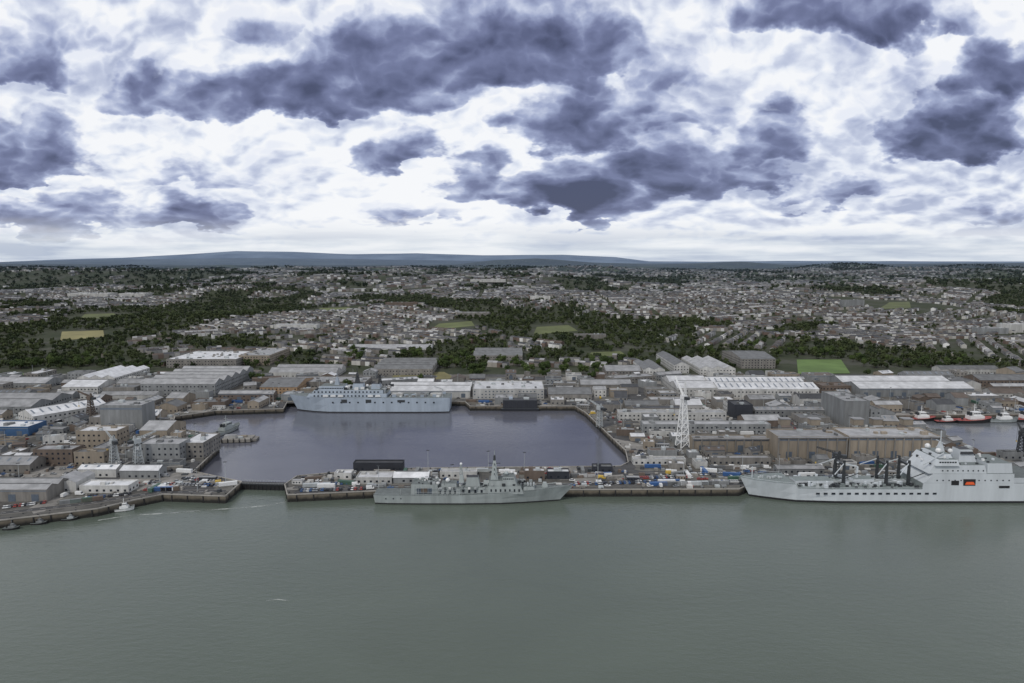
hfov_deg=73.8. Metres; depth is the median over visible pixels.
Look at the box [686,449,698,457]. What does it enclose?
yard office
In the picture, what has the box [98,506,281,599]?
boat wakes
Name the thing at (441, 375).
grass field
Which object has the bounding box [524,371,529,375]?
yard office
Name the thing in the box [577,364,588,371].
oak tree
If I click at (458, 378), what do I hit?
storage shed
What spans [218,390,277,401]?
storage shed
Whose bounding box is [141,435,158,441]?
workshop building
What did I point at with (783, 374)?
storage shed
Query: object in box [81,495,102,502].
shipping container
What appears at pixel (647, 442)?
storage shed
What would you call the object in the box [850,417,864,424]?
roof vent house
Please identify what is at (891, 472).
portable cabin
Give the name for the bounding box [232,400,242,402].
shipping container
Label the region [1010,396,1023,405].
yard office
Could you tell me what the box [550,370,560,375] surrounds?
yard office
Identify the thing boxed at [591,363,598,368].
oak tree
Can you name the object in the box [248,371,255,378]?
oak tree
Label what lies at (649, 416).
yard office
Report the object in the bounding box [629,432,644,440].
workshop building
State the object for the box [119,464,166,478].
quay store
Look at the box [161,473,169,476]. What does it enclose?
parked van
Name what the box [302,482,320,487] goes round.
shipping container
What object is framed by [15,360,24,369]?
oak tree
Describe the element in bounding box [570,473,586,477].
shipping container
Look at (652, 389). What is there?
workshop building
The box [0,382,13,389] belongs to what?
storage shed
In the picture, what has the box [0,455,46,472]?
transit shed
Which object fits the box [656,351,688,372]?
warehouse
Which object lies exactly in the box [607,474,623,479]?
shipping container
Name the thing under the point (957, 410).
portable cabin
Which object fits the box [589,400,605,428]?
dockside crane
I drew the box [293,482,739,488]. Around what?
quay road
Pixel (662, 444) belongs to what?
portable cabin
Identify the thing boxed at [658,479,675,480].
shipping container
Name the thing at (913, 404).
storage shed
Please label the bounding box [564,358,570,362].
oak tree
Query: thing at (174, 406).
yard office
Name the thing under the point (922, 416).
harbour tug
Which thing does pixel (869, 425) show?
yard office
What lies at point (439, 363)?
oak tree
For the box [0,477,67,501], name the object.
dockside warehouse
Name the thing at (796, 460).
storage shed
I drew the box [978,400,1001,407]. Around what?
yard office
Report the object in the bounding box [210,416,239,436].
patrol boat
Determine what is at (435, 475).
stacked stores and pallets
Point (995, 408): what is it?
yard office
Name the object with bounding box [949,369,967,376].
workshop building
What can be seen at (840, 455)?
dockside crane
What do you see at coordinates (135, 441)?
dockside crane
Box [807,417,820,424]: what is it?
roof vent house
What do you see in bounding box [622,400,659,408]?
yard office
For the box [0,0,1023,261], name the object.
sky
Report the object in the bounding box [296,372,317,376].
storage shed
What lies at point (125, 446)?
yard office
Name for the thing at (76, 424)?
workshop building
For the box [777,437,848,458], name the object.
hall buttresses
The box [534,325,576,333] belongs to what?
grass field
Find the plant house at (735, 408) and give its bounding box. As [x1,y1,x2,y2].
[727,400,752,417]
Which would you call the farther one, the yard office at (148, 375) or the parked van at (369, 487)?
the yard office at (148, 375)
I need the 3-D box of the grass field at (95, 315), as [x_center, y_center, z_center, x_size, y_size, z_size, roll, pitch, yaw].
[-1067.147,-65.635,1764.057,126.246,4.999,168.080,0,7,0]
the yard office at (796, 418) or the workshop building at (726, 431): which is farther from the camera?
the yard office at (796, 418)
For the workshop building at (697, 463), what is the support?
on the dockyard ground at (630, 468)
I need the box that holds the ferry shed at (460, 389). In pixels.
[390,382,472,397]
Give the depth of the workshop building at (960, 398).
745.40 m
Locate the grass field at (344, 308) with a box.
[320,307,348,310]
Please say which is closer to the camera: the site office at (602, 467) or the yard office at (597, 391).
the site office at (602, 467)
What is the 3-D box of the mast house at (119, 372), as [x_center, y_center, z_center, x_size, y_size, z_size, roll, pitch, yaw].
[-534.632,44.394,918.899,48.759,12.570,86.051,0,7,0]
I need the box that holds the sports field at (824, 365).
[797,359,849,373]
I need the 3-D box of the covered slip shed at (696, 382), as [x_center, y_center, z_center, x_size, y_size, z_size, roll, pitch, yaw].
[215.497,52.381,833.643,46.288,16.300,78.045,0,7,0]
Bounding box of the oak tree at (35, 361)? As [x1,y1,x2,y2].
[29,357,39,366]
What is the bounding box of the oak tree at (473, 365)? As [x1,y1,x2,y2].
[467,363,476,369]
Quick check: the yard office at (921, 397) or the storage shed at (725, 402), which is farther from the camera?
the yard office at (921, 397)
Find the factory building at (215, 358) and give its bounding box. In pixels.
[166,350,249,367]
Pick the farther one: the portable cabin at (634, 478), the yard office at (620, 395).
the yard office at (620, 395)
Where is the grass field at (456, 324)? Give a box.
[435,321,474,327]
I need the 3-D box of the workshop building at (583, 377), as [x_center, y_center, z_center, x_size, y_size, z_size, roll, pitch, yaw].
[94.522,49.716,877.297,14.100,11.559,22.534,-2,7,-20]
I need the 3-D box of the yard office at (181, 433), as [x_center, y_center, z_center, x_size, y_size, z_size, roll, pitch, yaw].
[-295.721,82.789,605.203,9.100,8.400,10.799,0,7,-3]
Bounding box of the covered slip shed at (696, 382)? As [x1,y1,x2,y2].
[663,375,716,395]
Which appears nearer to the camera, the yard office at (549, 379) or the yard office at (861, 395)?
the yard office at (861, 395)
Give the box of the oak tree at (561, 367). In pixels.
[558,364,564,370]
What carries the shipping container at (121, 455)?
on the dockyard ground at (630, 468)
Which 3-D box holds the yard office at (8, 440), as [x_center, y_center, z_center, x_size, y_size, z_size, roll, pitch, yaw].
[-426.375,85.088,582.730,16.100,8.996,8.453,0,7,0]
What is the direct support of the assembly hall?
on the dockyard ground at (630, 468)
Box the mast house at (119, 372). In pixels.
[77,365,149,380]
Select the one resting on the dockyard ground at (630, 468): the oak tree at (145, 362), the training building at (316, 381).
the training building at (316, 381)
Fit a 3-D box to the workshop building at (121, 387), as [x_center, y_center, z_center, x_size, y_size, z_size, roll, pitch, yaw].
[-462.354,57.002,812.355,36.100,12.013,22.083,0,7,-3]
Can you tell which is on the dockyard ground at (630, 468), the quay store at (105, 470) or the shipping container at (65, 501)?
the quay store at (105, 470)
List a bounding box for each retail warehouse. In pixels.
[67,292,117,296]
[119,292,153,296]
[470,279,505,281]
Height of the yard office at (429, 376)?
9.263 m
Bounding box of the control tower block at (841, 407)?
[821,391,869,426]
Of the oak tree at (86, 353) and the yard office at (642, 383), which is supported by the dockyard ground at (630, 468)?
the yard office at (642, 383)
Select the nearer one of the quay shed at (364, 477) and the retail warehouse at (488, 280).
the quay shed at (364, 477)
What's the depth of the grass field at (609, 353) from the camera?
1140.54 m
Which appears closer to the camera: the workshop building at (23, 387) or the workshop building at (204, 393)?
the workshop building at (204, 393)
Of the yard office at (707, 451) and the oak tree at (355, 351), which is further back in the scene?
the oak tree at (355, 351)
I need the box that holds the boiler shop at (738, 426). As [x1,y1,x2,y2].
[640,420,770,433]
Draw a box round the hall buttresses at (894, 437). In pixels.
[848,436,939,457]
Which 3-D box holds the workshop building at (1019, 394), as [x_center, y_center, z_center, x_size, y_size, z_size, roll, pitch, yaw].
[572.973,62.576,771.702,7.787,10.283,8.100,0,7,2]
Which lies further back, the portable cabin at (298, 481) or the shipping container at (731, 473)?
the shipping container at (731, 473)
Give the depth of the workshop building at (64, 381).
859.76 m
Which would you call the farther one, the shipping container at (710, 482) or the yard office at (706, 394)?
the yard office at (706, 394)
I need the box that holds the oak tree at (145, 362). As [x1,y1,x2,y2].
[143,359,150,365]
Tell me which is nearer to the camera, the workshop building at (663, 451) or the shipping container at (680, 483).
the shipping container at (680, 483)
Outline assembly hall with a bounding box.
[99,400,155,428]
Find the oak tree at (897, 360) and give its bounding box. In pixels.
[892,358,901,365]
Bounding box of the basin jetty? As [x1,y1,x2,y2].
[221,434,258,443]
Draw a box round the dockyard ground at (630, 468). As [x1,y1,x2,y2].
[0,374,1021,527]
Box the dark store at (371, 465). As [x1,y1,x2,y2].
[353,460,404,470]
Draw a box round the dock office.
[689,435,768,451]
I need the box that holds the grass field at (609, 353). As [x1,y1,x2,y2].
[590,351,626,355]
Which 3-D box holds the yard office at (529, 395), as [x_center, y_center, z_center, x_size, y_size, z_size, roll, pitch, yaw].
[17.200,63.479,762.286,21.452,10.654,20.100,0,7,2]
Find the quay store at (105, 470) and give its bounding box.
[78,464,122,476]
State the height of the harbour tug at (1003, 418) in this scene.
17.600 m
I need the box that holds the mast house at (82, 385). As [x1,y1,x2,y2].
[62,379,117,393]
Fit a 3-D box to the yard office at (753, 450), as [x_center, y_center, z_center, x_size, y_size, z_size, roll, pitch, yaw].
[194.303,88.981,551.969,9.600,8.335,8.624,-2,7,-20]
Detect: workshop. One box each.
[79,479,138,492]
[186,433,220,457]
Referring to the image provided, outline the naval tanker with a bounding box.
[740,431,1023,502]
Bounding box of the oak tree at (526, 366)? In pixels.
[523,364,529,370]
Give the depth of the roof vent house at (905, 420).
582.18 m
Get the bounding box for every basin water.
[181,406,625,481]
[925,421,1023,451]
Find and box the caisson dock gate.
[241,480,285,490]
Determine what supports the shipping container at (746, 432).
on the dockyard ground at (630, 468)
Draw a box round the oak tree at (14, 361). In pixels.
[10,359,16,368]
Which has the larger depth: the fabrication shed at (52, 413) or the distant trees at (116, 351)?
the distant trees at (116, 351)
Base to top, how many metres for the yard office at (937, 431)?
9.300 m
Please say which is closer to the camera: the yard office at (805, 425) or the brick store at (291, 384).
the yard office at (805, 425)
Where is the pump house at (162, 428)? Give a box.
[139,420,185,437]
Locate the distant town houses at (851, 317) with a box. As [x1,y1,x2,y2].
[0,265,1023,367]
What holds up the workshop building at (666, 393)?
on the dockyard ground at (630, 468)
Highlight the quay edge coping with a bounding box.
[0,401,1018,522]
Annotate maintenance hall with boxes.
[473,381,543,398]
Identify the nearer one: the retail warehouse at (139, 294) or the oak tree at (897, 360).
the oak tree at (897, 360)
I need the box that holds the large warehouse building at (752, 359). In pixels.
[722,351,775,368]
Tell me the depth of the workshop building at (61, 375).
913.37 m
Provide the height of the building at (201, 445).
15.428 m
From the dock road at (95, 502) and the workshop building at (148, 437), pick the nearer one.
the dock road at (95, 502)
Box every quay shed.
[356,470,393,483]
[393,471,430,482]
[632,455,685,464]
[709,455,770,464]
[773,464,824,473]
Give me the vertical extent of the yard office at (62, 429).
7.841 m
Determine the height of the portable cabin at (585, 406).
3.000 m
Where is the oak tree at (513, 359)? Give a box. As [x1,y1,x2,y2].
[509,356,516,365]
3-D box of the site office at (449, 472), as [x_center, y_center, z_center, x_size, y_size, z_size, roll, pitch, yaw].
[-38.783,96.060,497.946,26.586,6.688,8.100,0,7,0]
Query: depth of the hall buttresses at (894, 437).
543.05 m
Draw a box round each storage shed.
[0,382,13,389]
[0,409,12,419]
[0,446,7,453]
[23,369,56,376]
[27,388,49,391]
[36,430,56,439]
[53,422,66,425]
[89,414,100,424]
[100,390,161,399]
[109,424,134,432]
[122,376,143,378]
[150,458,185,465]
[155,409,167,419]
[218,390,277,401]
[248,395,268,408]
[252,376,280,383]
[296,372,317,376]
[363,368,377,377]
[450,374,465,381]
[522,376,534,380]
[547,372,557,375]
[566,372,581,379]
[622,419,632,426]
[631,404,679,408]
[643,438,654,448]
[647,396,706,403]
[649,428,674,436]
[653,370,681,380]
[653,436,665,443]
[669,432,680,441]
[670,398,702,408]
[711,396,734,407]
[715,390,733,398]
[723,400,727,411]
[767,372,799,375]
[778,424,791,428]
[789,457,805,463]
[810,427,825,428]
[816,422,834,428]
[834,389,850,392]
[873,405,894,414]
[897,371,953,376]
[902,399,923,410]
[986,383,1023,388]
[1012,461,1023,468]
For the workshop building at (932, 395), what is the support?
on the dockyard ground at (630, 468)
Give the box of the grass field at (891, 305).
[881,302,910,308]
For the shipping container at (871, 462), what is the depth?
525.21 m
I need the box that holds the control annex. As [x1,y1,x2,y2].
[869,405,881,417]
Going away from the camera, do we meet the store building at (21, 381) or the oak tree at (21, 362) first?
the store building at (21, 381)
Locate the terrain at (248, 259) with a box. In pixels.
[0,251,1023,373]
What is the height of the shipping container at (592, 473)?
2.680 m
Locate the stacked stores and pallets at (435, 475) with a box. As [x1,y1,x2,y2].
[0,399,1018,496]
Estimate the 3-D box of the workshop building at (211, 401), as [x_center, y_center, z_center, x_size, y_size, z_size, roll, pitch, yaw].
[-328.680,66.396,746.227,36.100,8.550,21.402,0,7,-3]
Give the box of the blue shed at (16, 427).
[0,420,46,435]
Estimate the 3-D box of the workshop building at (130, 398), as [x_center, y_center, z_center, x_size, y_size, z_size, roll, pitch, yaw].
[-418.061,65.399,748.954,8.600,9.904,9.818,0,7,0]
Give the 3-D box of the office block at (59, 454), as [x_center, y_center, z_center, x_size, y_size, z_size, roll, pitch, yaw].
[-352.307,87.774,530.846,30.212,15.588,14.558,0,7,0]
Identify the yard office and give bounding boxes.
[0,371,22,374]
[0,389,36,391]
[0,436,25,445]
[0,447,30,454]
[26,384,51,389]
[39,426,69,433]
[57,391,79,398]
[67,370,95,378]
[92,394,112,402]
[117,378,144,383]
[117,443,133,451]
[125,447,138,457]
[142,373,158,377]
[143,395,163,404]
[156,399,186,412]
[170,430,185,437]
[192,402,208,409]
[321,371,336,375]
[423,375,435,380]
[441,379,452,381]
[489,378,504,380]
[495,393,512,404]
[505,369,515,378]
[518,393,536,397]
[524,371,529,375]
[545,376,561,383]
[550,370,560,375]
[579,379,631,389]
[592,386,606,396]
[593,372,605,378]
[609,387,627,396]
[614,390,627,403]
[620,384,638,393]
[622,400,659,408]
[638,379,656,387]
[641,413,658,419]
[647,391,654,395]
[667,459,684,470]
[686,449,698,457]
[694,390,710,398]
[701,446,724,456]
[706,370,715,375]
[716,374,763,375]
[737,414,779,426]
[744,446,760,454]
[765,370,783,375]
[791,412,829,425]
[792,393,820,405]
[798,422,814,428]
[811,454,829,464]
[851,453,875,462]
[854,393,865,397]
[868,424,883,426]
[870,400,902,410]
[873,370,892,374]
[879,458,896,467]
[892,396,906,401]
[901,456,910,463]
[912,394,930,403]
[927,428,945,437]
[944,436,962,445]
[949,376,980,388]
[958,445,977,453]
[964,392,1002,401]
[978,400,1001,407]
[981,387,1023,396]
[987,405,1002,412]
[995,398,1018,406]
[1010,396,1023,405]
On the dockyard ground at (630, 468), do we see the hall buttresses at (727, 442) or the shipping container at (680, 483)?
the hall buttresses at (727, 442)
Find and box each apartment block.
[530,295,549,300]
[839,299,864,306]
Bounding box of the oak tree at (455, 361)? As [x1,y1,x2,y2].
[452,358,458,367]
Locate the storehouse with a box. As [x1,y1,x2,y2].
[61,470,94,491]
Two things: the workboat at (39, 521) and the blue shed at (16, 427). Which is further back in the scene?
the blue shed at (16, 427)
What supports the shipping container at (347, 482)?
on the quay road at (592, 484)
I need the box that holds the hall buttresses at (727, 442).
[692,438,768,451]
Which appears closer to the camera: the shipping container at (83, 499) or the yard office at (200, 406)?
the shipping container at (83, 499)
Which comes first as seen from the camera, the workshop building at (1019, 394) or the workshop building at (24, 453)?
the workshop building at (24, 453)
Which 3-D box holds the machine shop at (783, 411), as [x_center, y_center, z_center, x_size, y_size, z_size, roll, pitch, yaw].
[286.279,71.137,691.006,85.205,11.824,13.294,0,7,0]
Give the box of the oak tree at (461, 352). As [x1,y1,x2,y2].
[458,349,465,356]
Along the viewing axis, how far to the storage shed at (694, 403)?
721.38 m
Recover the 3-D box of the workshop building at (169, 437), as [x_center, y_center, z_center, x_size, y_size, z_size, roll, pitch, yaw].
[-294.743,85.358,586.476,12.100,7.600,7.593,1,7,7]
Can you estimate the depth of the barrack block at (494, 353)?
1090.96 m
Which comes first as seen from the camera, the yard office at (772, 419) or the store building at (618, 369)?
the yard office at (772, 419)
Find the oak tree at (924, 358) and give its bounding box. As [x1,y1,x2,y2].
[921,355,929,364]
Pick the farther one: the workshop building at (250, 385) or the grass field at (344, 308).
the grass field at (344, 308)
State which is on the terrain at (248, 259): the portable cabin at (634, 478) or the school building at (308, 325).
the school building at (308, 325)
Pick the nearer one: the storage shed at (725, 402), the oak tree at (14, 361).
the storage shed at (725, 402)
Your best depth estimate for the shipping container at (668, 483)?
476.10 m
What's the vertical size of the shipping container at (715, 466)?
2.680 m
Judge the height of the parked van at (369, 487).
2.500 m
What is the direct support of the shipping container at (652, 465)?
on the dockyard ground at (630, 468)
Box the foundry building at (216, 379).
[140,366,253,395]
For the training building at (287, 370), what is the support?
on the dockyard ground at (630, 468)
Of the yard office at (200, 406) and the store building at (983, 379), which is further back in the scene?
the store building at (983, 379)
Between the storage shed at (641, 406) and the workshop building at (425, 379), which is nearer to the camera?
the storage shed at (641, 406)
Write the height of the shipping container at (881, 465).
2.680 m
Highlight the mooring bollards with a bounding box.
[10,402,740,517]
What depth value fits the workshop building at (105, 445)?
557.81 m
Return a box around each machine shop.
[617,409,726,420]
[704,376,818,397]
[753,406,823,416]
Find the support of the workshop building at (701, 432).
on the dockyard ground at (630, 468)
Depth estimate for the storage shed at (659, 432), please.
610.35 m
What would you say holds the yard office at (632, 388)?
on the dockyard ground at (630, 468)
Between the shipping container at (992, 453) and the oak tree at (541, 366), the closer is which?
the shipping container at (992, 453)
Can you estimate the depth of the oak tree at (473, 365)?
963.13 m
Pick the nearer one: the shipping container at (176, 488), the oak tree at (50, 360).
the shipping container at (176, 488)
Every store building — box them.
[0,377,61,387]
[547,387,591,399]
[602,365,640,374]
[932,365,998,373]
[963,374,1023,386]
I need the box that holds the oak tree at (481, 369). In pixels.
[476,367,484,373]
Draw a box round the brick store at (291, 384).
[260,377,313,393]
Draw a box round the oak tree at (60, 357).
[54,356,63,363]
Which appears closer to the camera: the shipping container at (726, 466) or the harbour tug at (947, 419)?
the shipping container at (726, 466)
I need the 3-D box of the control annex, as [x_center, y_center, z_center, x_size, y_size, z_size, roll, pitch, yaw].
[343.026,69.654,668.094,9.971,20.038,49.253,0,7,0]
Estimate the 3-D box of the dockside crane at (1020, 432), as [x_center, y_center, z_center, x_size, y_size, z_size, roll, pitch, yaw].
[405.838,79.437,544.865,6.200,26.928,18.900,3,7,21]
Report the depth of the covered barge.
738.63 m
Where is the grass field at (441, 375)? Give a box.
[393,372,450,378]
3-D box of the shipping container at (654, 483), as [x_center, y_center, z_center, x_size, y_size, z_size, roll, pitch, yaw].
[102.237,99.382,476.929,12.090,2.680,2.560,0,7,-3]
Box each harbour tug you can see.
[910,407,935,421]
[934,412,957,422]
[953,406,991,423]
[990,407,1018,422]
[1015,411,1023,421]
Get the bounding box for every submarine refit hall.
[766,429,847,457]
[832,427,939,457]
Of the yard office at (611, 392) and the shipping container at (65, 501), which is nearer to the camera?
the shipping container at (65, 501)
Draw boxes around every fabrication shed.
[0,392,71,413]
[18,398,105,422]
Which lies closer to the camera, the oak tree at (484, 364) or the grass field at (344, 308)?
the oak tree at (484, 364)
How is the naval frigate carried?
on the sea water at (745, 588)
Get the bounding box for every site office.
[334,469,353,478]
[440,468,476,477]
[524,466,544,479]
[547,467,569,478]
[592,463,612,472]
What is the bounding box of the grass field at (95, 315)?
[79,313,114,319]
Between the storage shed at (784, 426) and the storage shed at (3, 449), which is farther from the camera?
the storage shed at (784, 426)
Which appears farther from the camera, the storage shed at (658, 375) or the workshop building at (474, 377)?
the storage shed at (658, 375)
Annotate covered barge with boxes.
[501,397,538,410]
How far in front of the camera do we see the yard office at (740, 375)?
888.73 m
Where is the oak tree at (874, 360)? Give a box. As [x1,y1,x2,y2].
[869,358,878,366]
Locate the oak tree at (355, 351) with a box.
[351,348,357,355]
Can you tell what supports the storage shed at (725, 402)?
on the dockyard ground at (630, 468)
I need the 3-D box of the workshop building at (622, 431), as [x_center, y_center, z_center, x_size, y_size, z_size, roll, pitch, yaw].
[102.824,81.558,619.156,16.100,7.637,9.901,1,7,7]
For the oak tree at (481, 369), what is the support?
on the dockyard ground at (630, 468)
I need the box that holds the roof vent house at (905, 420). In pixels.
[899,417,913,424]
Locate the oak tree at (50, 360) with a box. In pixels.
[48,358,55,363]
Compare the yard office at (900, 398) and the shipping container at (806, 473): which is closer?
the shipping container at (806, 473)
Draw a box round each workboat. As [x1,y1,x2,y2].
[2,521,19,530]
[30,518,46,524]
[61,514,77,520]
[114,498,134,511]
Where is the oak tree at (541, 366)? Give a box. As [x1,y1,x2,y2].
[538,363,545,370]
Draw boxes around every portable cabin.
[199,476,217,480]
[212,405,225,408]
[291,479,302,484]
[580,404,589,407]
[626,476,638,480]
[656,443,669,446]
[676,474,685,479]
[881,470,896,474]
[952,409,962,412]
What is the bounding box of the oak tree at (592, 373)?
[587,371,595,376]
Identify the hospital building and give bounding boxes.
[972,327,1008,333]
[996,323,1023,332]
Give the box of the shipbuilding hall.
[827,375,973,396]
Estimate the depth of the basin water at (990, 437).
642.83 m
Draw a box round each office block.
[33,444,83,465]
[73,448,110,465]
[76,425,129,447]
[139,438,189,461]
[239,348,289,364]
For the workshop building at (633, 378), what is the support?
on the dockyard ground at (630, 468)
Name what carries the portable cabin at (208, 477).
on the dockyard ground at (630, 468)
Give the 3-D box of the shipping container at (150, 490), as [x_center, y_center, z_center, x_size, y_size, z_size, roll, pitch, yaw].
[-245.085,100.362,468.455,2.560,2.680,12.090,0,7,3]
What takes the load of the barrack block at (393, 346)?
on the terrain at (248, 259)
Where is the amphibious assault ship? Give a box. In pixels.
[290,370,451,412]
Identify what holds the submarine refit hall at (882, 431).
on the dockyard ground at (630, 468)
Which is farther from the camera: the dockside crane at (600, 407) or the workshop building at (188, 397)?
the workshop building at (188, 397)
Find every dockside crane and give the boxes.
[77,391,95,415]
[105,430,120,463]
[127,430,156,463]
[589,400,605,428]
[674,376,689,448]
[815,446,846,474]
[1016,422,1023,456]
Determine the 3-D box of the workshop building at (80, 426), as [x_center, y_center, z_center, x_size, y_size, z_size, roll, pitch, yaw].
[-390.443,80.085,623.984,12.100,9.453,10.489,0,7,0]
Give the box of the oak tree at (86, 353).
[82,351,89,355]
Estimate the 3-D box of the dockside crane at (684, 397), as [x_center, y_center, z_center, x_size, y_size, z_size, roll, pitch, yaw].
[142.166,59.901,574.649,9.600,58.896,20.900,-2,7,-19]
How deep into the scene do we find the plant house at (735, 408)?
679.34 m
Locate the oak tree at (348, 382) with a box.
[342,378,352,384]
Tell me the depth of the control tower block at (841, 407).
652.08 m
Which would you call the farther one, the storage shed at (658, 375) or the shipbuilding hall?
the storage shed at (658, 375)
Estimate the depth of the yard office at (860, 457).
530.94 m
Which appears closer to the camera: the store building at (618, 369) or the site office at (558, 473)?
the site office at (558, 473)
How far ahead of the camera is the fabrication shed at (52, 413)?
673.17 m
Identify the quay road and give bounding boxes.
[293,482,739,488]
[630,467,896,475]
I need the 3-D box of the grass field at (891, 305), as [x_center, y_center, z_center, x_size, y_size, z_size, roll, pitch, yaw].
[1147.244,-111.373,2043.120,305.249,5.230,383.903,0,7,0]
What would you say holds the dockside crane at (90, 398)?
on the dockyard ground at (630, 468)
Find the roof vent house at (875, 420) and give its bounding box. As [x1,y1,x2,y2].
[869,417,883,424]
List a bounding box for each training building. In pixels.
[269,364,345,376]
[297,376,371,386]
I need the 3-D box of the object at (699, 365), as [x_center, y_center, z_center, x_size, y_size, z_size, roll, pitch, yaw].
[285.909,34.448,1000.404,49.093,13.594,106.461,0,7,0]
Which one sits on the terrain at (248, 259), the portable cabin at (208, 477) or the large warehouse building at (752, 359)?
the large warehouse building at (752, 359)
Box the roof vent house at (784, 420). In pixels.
[778,417,790,424]
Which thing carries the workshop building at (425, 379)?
on the dockyard ground at (630, 468)
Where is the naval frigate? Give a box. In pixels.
[373,451,572,504]
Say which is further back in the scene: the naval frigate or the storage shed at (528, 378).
the storage shed at (528, 378)
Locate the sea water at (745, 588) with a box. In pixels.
[0,490,1023,682]
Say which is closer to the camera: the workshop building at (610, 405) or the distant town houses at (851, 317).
the workshop building at (610, 405)
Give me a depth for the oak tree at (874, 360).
1013.14 m
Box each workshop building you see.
[9,374,25,376]
[12,441,27,448]
[15,452,32,454]
[17,385,30,388]
[43,433,66,443]
[46,373,66,378]
[57,400,79,403]
[61,379,113,386]
[64,412,88,423]
[68,420,87,430]
[74,424,88,433]
[80,391,96,398]
[93,441,114,450]
[103,384,140,390]
[124,397,136,399]
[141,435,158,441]
[160,436,177,437]
[166,392,195,403]
[185,390,213,398]
[190,397,231,406]
[244,381,256,389]
[281,390,303,400]
[301,387,315,392]
[379,376,418,385]
[417,378,434,381]
[469,374,485,380]
[550,396,563,404]
[553,381,575,386]
[555,385,572,386]
[577,375,593,382]
[592,400,621,410]
[605,373,655,383]
[616,426,634,435]
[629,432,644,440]
[644,387,669,395]
[647,446,676,455]
[656,390,677,395]
[692,458,707,468]
[695,429,708,434]
[713,373,731,375]
[717,429,736,434]
[744,394,774,405]
[745,370,765,375]
[765,400,789,405]
[775,393,791,400]
[775,458,790,463]
[801,372,835,381]
[804,401,820,405]
[829,424,844,428]
[831,458,856,469]
[863,395,884,400]
[881,414,898,425]
[907,420,925,428]
[922,393,940,398]
[926,398,955,410]
[941,438,955,447]
[944,447,951,453]
[945,392,968,405]
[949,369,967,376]
[996,366,1023,373]
[996,450,1023,459]
[1013,392,1023,397]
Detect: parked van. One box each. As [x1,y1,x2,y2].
[75,491,84,494]
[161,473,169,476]
[366,485,373,489]
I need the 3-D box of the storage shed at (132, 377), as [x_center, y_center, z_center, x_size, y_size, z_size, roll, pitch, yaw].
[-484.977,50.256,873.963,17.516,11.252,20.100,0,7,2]
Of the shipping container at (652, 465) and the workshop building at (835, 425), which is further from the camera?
the workshop building at (835, 425)
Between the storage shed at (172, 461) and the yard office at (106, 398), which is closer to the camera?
the storage shed at (172, 461)
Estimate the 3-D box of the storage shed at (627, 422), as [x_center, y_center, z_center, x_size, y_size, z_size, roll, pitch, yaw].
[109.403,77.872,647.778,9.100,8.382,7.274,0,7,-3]
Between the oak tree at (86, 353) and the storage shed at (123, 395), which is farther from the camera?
the oak tree at (86, 353)
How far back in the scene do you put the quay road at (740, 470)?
509.53 m
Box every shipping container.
[59,497,81,504]
[70,496,91,503]
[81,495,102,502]
[112,453,124,457]
[148,483,161,492]
[154,486,172,490]
[160,486,179,490]
[167,465,182,469]
[176,468,192,472]
[219,480,236,486]
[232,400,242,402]
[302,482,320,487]
[305,475,321,479]
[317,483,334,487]
[338,479,354,484]
[466,399,476,401]
[477,468,491,471]
[499,469,514,473]
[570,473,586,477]
[579,472,595,476]
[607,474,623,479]
[644,464,660,467]
[649,481,666,485]
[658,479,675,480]
[661,481,677,485]
[670,481,687,485]
[671,470,685,474]
[692,481,708,484]
[700,466,707,472]
[700,467,716,472]
[703,480,718,484]
[709,465,725,469]
[712,480,728,484]
[718,465,733,468]
[723,472,739,475]
[728,476,740,479]
[740,431,753,434]
[747,463,760,467]
[798,472,815,475]
[857,464,873,467]
[859,461,874,463]
[869,464,884,467]
[981,452,995,455]
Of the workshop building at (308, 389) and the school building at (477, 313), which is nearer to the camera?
the workshop building at (308, 389)
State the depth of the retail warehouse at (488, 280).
2880.89 m
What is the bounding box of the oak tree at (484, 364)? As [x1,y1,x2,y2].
[481,361,486,367]
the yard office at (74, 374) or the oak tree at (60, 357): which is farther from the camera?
the oak tree at (60, 357)
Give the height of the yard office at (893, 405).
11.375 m
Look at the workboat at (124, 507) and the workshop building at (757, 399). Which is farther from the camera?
the workshop building at (757, 399)
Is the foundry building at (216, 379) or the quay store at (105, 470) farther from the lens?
the foundry building at (216, 379)
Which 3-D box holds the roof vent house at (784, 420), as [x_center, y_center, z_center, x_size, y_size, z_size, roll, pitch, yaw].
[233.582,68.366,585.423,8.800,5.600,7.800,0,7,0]
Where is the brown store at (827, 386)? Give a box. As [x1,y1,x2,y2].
[813,382,850,392]
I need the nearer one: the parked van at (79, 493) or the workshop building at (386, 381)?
the parked van at (79, 493)
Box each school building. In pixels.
[274,323,319,328]
[385,301,417,306]
[457,312,488,316]
[574,333,605,338]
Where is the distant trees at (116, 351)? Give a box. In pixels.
[0,262,1023,368]
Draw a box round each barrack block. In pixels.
[348,344,433,349]
[374,358,438,374]
[473,348,522,359]
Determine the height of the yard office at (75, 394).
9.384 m
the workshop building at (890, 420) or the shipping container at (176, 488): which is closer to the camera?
the shipping container at (176, 488)
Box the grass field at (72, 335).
[60,330,103,339]
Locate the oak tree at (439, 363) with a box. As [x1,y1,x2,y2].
[436,357,443,366]
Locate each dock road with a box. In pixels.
[0,489,226,514]
[129,429,138,436]
[231,399,773,426]

